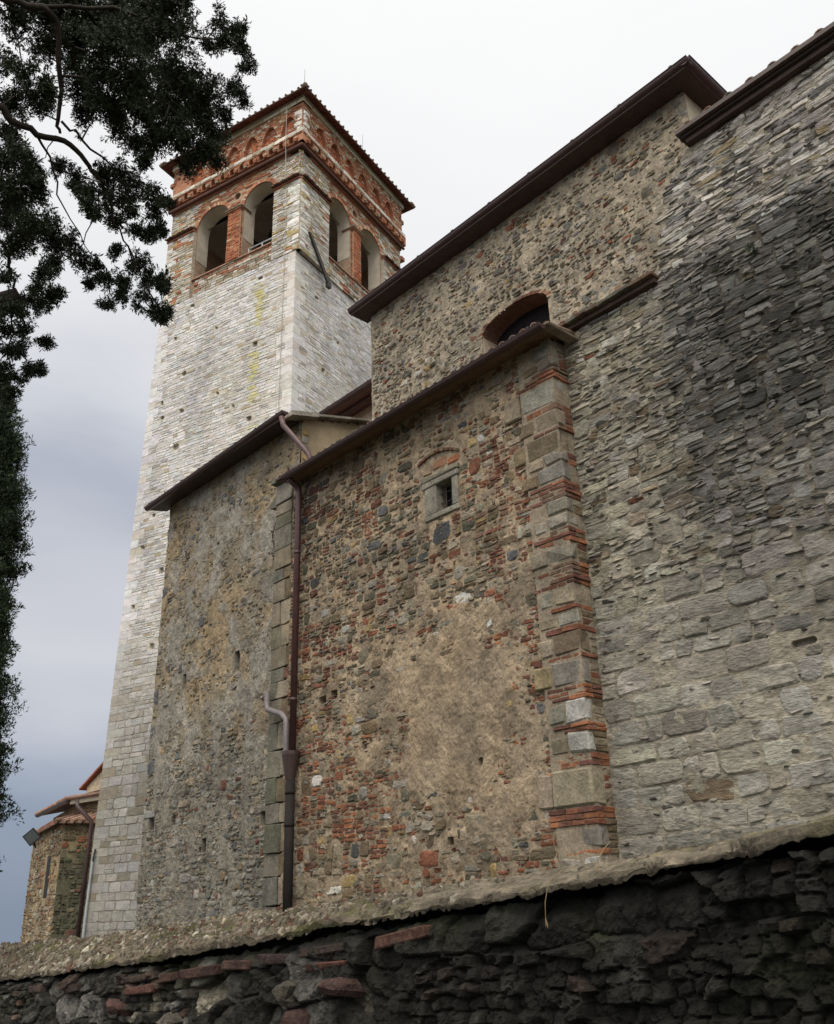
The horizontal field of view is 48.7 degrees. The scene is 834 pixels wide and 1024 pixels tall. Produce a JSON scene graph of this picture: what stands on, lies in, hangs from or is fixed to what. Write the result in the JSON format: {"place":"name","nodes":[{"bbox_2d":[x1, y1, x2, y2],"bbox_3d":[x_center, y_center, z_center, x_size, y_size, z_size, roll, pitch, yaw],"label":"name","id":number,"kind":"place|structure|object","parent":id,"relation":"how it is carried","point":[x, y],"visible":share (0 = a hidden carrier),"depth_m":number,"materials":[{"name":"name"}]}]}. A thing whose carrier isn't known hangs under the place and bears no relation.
{"place":"outdoors","nodes":[
{"label":"outdoors","id":0,"kind":"place"},
{"bbox_2d":[0,0,833,944],"label":"sky","id":1,"kind":"structure","parent":0,"point":[456,101],"materials":[{"name":"white"}]},
{"bbox_3d":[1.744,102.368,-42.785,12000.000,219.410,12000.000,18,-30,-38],"label":"ground","id":2,"kind":"structure","parent":0,"visible":0},
{"bbox_2d":[20,762,102,943],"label":"apse","id":3,"kind":"structure","parent":2,"relation":"on","point":[60,861],"depth_m":28.64,"materials":[{"name":"stone"}]},
{"bbox_2d":[22,828,40,847],"bbox_3d":[-12.384,10.470,29.608,0.577,0.614,0.326,7,-25,-19],"label":"floodlight","id":4,"kind":"object","parent":3,"relation":"attached to","point":[32,836],"visible":1,"depth_m":29.51,"materials":[{"name":"grey metal"}]},
{"bbox_2d":[43,858,50,897],"bbox_3d":[-11.897,11.805,29.738,0.060,1.190,0.910,11,-27,-27],"label":"slit window","id":5,"kind":"structure","parent":3,"relation":"in","point":[49,860],"depth_m":29.79,"materials":[{"name":"grey glass"}]},
{"bbox_2d":[0,0,259,410],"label":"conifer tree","id":6,"kind":"object","parent":2,"relation":"on","point":[120,30],"visible":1,"depth_m":6.43,"materials":[{"name":"green plant"}]},
{"bbox_2d":[0,814,833,1023],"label":"street wall","id":7,"kind":"structure","parent":2,"relation":"on","point":[739,930],"depth_m":3.23,"materials":[{"name":"stone"}]},
{"bbox_2d":[545,869,562,926],"bbox_3d":[0.455,1.283,3.061,0.014,0.180,0.138,-17,-28,32],"label":"straw","id":8,"kind":"object","parent":7,"relation":"hanging from","point":[546,896],"visible":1,"depth_m":3.03,"materials":[{"name":"beige plant"}]},
{"bbox_2d":[595,841,610,870],"bbox_3d":[0.642,1.177,3.155,0.012,0.110,0.285,-11,-25,21],"label":"straw","id":9,"kind":"object","parent":7,"relation":"on","point":[600,856],"visible":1,"depth_m":3.08,"materials":[{"name":"beige plant"}]},
{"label":"churchyard ground","id":10,"kind":"structure","parent":0,"visible":0},
{"bbox_2d":[0,349,36,871],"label":"cypress tree","id":11,"kind":"object","parent":10,"relation":"on","point":[12,495],"visible":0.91,"depth_m":13.55,"materials":[{"name":"green plant"}]},
{"bbox_2d":[81,76,415,937],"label":"bell tower","id":12,"kind":"structure","parent":10,"relation":"on","point":[285,240],"depth_m":30.54,"materials":[{"name":"white stone"}]},
{"bbox_2d":[134,410,371,929],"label":"sacristy","id":13,"kind":"structure","parent":10,"relation":"on","point":[202,855],"depth_m":18.64,"materials":[{"name":"stone"}]},
{"bbox_2d":[319,378,371,418],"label":"roof","id":14,"kind":"structure","parent":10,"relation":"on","point":[356,402],"depth_m":22.60,"materials":[{"name":"brown paint"}]},
{"bbox_2d":[262,321,619,911],"bbox_3d":[-0.307,2.316,14.052,1.136,8.575,7.684,18,-30,-38],"label":"side aisle","id":15,"kind":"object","parent":10,"relation":"on","point":[434,709],"visible":0.88,"depth_m":13.40,"materials":[{"name":"stone"}]},
{"bbox_2d":[270,522,275,559],"bbox_3d":[-2.750,0.535,17.948,0.127,1.058,0.393,18,-30,-38],"label":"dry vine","id":16,"kind":"object","parent":15,"relation":"hanging from","point":[272,532],"visible":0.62,"depth_m":18.06,"materials":[{"name":"brown plant"}]},
{"bbox_2d":[417,447,460,522],"bbox_3d":[0.408,-0.431,14.294,0.269,1.149,0.911,18,-30,-38],"label":"barred window","id":17,"kind":"structure","parent":15,"relation":"in","point":[434,508],"depth_m":14.22,"materials":[{"name":"stone"}]},
{"bbox_2d":[347,54,726,596],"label":"chapel","id":18,"kind":"structure","parent":10,"relation":"on","point":[564,233],"depth_m":14.59,"materials":[{"name":"stone"}]},
{"bbox_2d":[477,288,550,352],"bbox_3d":[1.743,-2.661,14.688,0.550,1.470,1.624,18,-30,-38],"label":"arched window","id":19,"kind":"structure","parent":18,"relation":"in","point":[525,310],"depth_m":14.98,"materials":[{"name":"brick"}]},
{"bbox_2d":[558,21,833,859],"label":"church front wall","id":20,"kind":"structure","parent":10,"relation":"on","point":[700,366],"depth_m":10.88,"materials":[{"name":"stone"}]},
{"bbox_2d":[745,242,762,257],"bbox_3d":[4.091,-3.181,11.210,0.249,0.154,0.173,7,-25,-19],"label":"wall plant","id":21,"kind":"object","parent":20,"relation":"attached to","point":[753,248],"depth_m":11.19,"materials":[{"name":"green plant"}]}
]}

